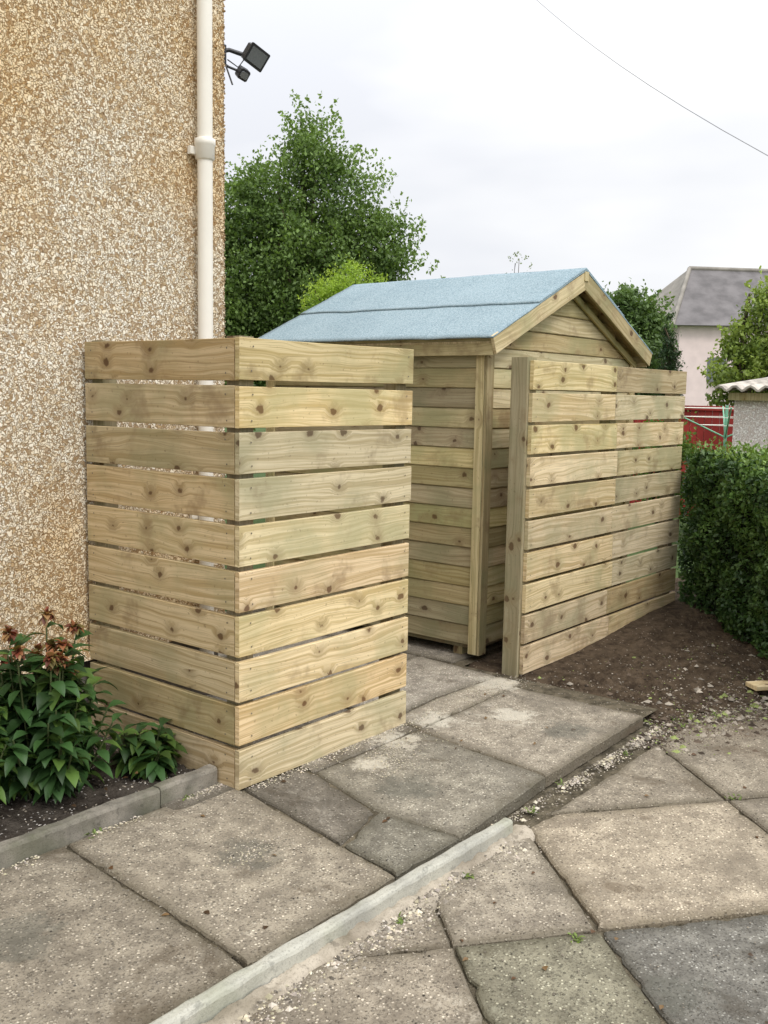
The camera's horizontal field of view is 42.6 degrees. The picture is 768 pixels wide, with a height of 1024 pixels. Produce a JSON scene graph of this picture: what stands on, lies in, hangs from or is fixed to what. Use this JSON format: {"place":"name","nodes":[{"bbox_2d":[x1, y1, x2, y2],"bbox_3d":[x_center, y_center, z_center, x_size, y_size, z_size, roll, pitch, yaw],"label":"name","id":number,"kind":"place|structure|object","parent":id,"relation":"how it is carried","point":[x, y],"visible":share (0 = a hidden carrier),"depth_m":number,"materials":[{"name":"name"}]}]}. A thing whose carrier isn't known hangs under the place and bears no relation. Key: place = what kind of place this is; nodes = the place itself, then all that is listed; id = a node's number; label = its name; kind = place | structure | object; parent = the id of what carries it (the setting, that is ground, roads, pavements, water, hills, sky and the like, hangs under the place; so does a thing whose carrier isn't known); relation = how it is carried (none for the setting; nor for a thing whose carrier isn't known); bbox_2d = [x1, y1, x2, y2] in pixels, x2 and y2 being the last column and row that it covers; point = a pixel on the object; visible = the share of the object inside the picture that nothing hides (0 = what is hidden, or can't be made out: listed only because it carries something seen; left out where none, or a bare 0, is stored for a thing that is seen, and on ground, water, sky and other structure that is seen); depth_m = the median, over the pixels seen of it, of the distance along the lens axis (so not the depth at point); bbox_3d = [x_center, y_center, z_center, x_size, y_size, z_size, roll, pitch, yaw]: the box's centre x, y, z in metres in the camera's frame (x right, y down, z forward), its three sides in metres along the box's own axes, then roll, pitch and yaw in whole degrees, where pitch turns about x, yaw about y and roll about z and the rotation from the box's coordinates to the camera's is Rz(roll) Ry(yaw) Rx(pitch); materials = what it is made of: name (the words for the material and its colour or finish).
{"place":"outdoors","nodes":[
{"label":"outdoors","id":0,"kind":"place"},
{"bbox_2d":[0,733,195,841],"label":"flower bed soil","id":1,"kind":"structure","parent":0,"point":[12,822],"depth_m":3.48,"materials":[{"name":"brown soil"}]},
{"bbox_2d":[0,606,187,804],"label":"broadleaf shrub","id":2,"kind":"object","parent":1,"relation":"on","point":[45,733],"visible":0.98,"depth_m":3.47,"materials":[{"name":"green plant"}]},
{"bbox_2d":[0,0,224,673],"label":"walls","id":3,"kind":"structure","parent":0,"point":[81,312],"depth_m":4.04,"materials":[{"name":"beige concrete"}]},
{"bbox_2d":[0,0,225,652],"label":"proud pebbles","id":4,"kind":"object","parent":3,"relation":"attached to","point":[222,230],"visible":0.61,"depth_m":4.09,"materials":[{"name":"brown stone"}]},
{"bbox_2d":[18,641,217,717],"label":"plinth","id":5,"kind":"structure","parent":3,"relation":"attached to","point":[86,664],"depth_m":4.54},
{"bbox_2d":[187,0,215,654],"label":"downpipe","id":6,"kind":"object","parent":3,"relation":"attached to","point":[202,150],"visible":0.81,"depth_m":4.39,"materials":[{"name":"beige plastic"}]},
{"bbox_2d":[224,42,269,84],"bbox_3d":[-0.667,-2.073,4.564,0.279,0.202,0.117,0,7,-12],"label":"security floodlight","id":7,"kind":"object","parent":3,"relation":"attached to","point":[254,56],"visible":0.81,"depth_m":4.55,"materials":[{"name":"black plastic"}]},
{"bbox_2d":[64,608,657,957],"bbox_3d":[-2.002,1.092,3.078,3.100,0.001,11.200,6,9,38],"label":"path bedding","id":8,"kind":"object","parent":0,"point":[591,699],"visible":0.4,"depth_m":4.81,"materials":[{"name":"grey concrete"}]},
{"bbox_2d":[0,764,216,869],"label":"garden kerb","id":9,"kind":"structure","parent":8,"relation":"on","point":[41,840],"depth_m":3.33,"materials":[{"name":"concrete"}]},
{"bbox_2d":[0,626,642,1023],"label":"path paving slabs","id":10,"kind":"structure","parent":8,"relation":"on","point":[176,860],"depth_m":3.19,"materials":[{"name":"concrete"}]},
{"bbox_2d":[84,336,413,789],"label":"slatted timber bin store","id":11,"kind":"structure","parent":10,"relation":"on","point":[239,406],"depth_m":3.86,"materials":[{"name":"beige wood"}]},
{"bbox_2d":[259,268,652,655],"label":"garden shed","id":12,"kind":"structure","parent":10,"relation":"on","point":[467,338],"depth_m":5.67,"materials":[{"name":"beige wood"}]},
{"bbox_2d":[224,428,718,666],"bbox_3d":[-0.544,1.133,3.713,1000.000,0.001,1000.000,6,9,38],"label":"ground","id":13,"kind":"structure","parent":0,"point":[256,521],"depth_m":11.43,"materials":[{"name":"brown soil"}]},
{"bbox_2d":[224,89,445,430],"bbox_3d":[-1.428,-3.215,14.733,4.874,5.994,2.896,2,7,4],"label":"birch tree","id":14,"kind":"object","parent":13,"relation":"on","point":[263,299],"visible":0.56,"depth_m":14.17,"materials":[{"name":"green plant"}]},
{"bbox_2d":[296,251,387,314],"bbox_3d":[-0.349,-1.289,10.957,1.517,3.114,1.397,6,9,38],"label":"golden conifer","id":15,"kind":"object","parent":13,"relation":"on","point":[333,287],"visible":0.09,"depth_m":10.70,"materials":[{"name":"green plant"}]},
{"bbox_2d":[508,251,531,272],"bbox_3d":[2.669,-3.107,20.494,1.027,4.559,0.732,-2,7,-22],"label":"birch sapling","id":16,"kind":"object","parent":13,"relation":"on","point":[518,260],"visible":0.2,"depth_m":20.19,"materials":[{"name":"grey plant"}]},
{"bbox_2d":[468,576,767,724],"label":"soil border","id":17,"kind":"object","parent":13,"relation":"on","point":[669,629],"visible":0.36,"depth_m":5.51,"materials":[{"name":"brown soil"}]},
{"bbox_2d":[502,357,686,677],"bbox_3d":[1.343,-0.026,5.994,0.128,1.729,2.067,6,9,38],"label":"slatted timber fence","id":18,"kind":"object","parent":17,"relation":"in","point":[607,435],"visible":0.98,"depth_m":5.67,"materials":[{"name":"beige wood"}]},
{"bbox_2d":[676,436,767,658],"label":"privet hedge","id":19,"kind":"object","parent":17,"relation":"on","point":[726,552],"visible":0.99,"depth_m":6.19,"materials":[{"name":"green plant"}]},
{"bbox_2d":[745,680,767,690],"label":"timber offcut","id":20,"kind":"object","parent":17,"relation":"on","point":[761,685],"visible":1,"depth_m":5.07,"materials":[{"name":"beige wood"}]},
{"bbox_2d":[602,279,681,395],"bbox_3d":[5.191,-2.918,21.115,2.391,4.142,2.258,6,9,38],"label":"garden tree","id":21,"kind":"object","parent":13,"relation":"on","point":[646,320],"visible":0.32,"depth_m":20.58,"materials":[{"name":"green plant"}]},
{"bbox_2d":[654,310,687,395],"bbox_3d":[5.745,-2.389,20.015,0.798,3.369,0.840,-3,8,-30],"label":"dark conifer","id":22,"kind":"object","parent":13,"relation":"on","point":[668,354],"visible":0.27,"depth_m":19.82,"materials":[{"name":"green plant"}]},
{"bbox_2d":[631,410,729,523],"bbox_3d":[3.315,-0.437,11.279,1.290,1.477,1.326,-2,8,-25],"label":"laurel shrub","id":23,"kind":"object","parent":13,"relation":"on","point":[688,449],"visible":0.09,"depth_m":11.11,"materials":[{"name":"green plant"}]},
{"bbox_2d":[629,405,733,515],"bbox_3d":[4.334,-0.674,13.259,4.100,1.500,0.080,6,9,38],"label":"red fence","id":24,"kind":"object","parent":13,"relation":"on","point":[702,434],"visible":0.09,"depth_m":13.22,"materials":[{"name":"paint"}]},
{"bbox_2d":[684,405,732,451],"bbox_3d":[3.946,-0.476,11.455,1.073,1.520,1.073,-3,8,-29],"label":"rotary clothes dryer","id":25,"kind":"object","parent":13,"relation":"on","point":[726,418],"visible":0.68,"depth_m":11.39,"materials":[{"name":"green plastic"}]},
{"bbox_2d":[672,326,767,426],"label":"walls","id":26,"kind":"structure","parent":13,"relation":"on","point":[696,344],"depth_m":49.30,"materials":[{"name":"white paint"}]},
{"bbox_2d":[651,266,767,326],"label":"roof","id":27,"kind":"structure","parent":26,"relation":"on","point":[709,296],"depth_m":51.19,"materials":[{"name":"tile"}]},
{"bbox_2d":[706,357,725,381],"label":"windows","id":28,"kind":"structure","parent":26,"relation":"attached to","point":[708,378],"depth_m":49.20,"materials":[{"name":"grey glass"}]},
{"bbox_2d":[697,265,767,405],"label":"sycamore tree","id":29,"kind":"object","parent":13,"relation":"on","point":[746,358],"visible":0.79,"depth_m":13.96,"materials":[{"name":"green plant"}]},
{"bbox_2d":[714,377,767,454],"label":"pebbledash outhouse","id":30,"kind":"structure","parent":13,"relation":"on","point":[750,420],"depth_m":9.29,"materials":[{"name":"grey concrete"}]},
{"bbox_2d":[224,0,767,306],"label":"sky","id":31,"kind":"structure","parent":0,"point":[508,132],"materials":[{"name":"white"}]},
{"bbox_2d":[399,718,767,1023],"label":"yard bedding","id":32,"kind":"object","parent":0,"point":[542,815],"depth_m":3.85,"materials":[{"name":"grey gravel"}]},
{"bbox_2d":[149,817,512,1023],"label":"concrete edging","id":33,"kind":"object","parent":32,"relation":"on","point":[212,1002],"visible":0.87,"depth_m":2.69,"materials":[{"name":"grey concrete"}]},
{"bbox_2d":[201,824,534,1023],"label":"mortar haunching","id":34,"kind":"object","parent":32,"relation":"on","point":[234,1011],"visible":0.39,"depth_m":2.73,"materials":[{"name":"beige concrete"}]},
{"bbox_2d":[241,703,767,1023],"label":"yard paving slabs","id":35,"kind":"structure","parent":32,"relation":"on","point":[734,888],"depth_m":2.88,"materials":[{"name":"concrete"}]},
{"bbox_2d":[0,674,767,1023],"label":"mortar rubble","id":36,"kind":"object","parent":35,"relation":"on","point":[386,926],"visible":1,"depth_m":3.01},
{"bbox_2d":[0,638,767,837],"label":"garden stones","id":37,"kind":"object","parent":35,"relation":"on","point":[742,712],"visible":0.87,"depth_m":4.76,"materials":[{"name":"grey gravel"}]},
{"bbox_2d":[71,693,767,1023],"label":"weeds and leaf litter","id":38,"kind":"object","parent":35,"relation":"on","point":[401,921],"visible":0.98,"depth_m":3.16,"materials":[{"name":"green plant"}]},
{"bbox_2d":[537,0,767,155],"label":"overhead cable","id":39,"kind":"object","parent":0,"point":[657,90],"visible":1,"depth_m":10.07,"materials":[{"name":"grey rubber"}]}
]}

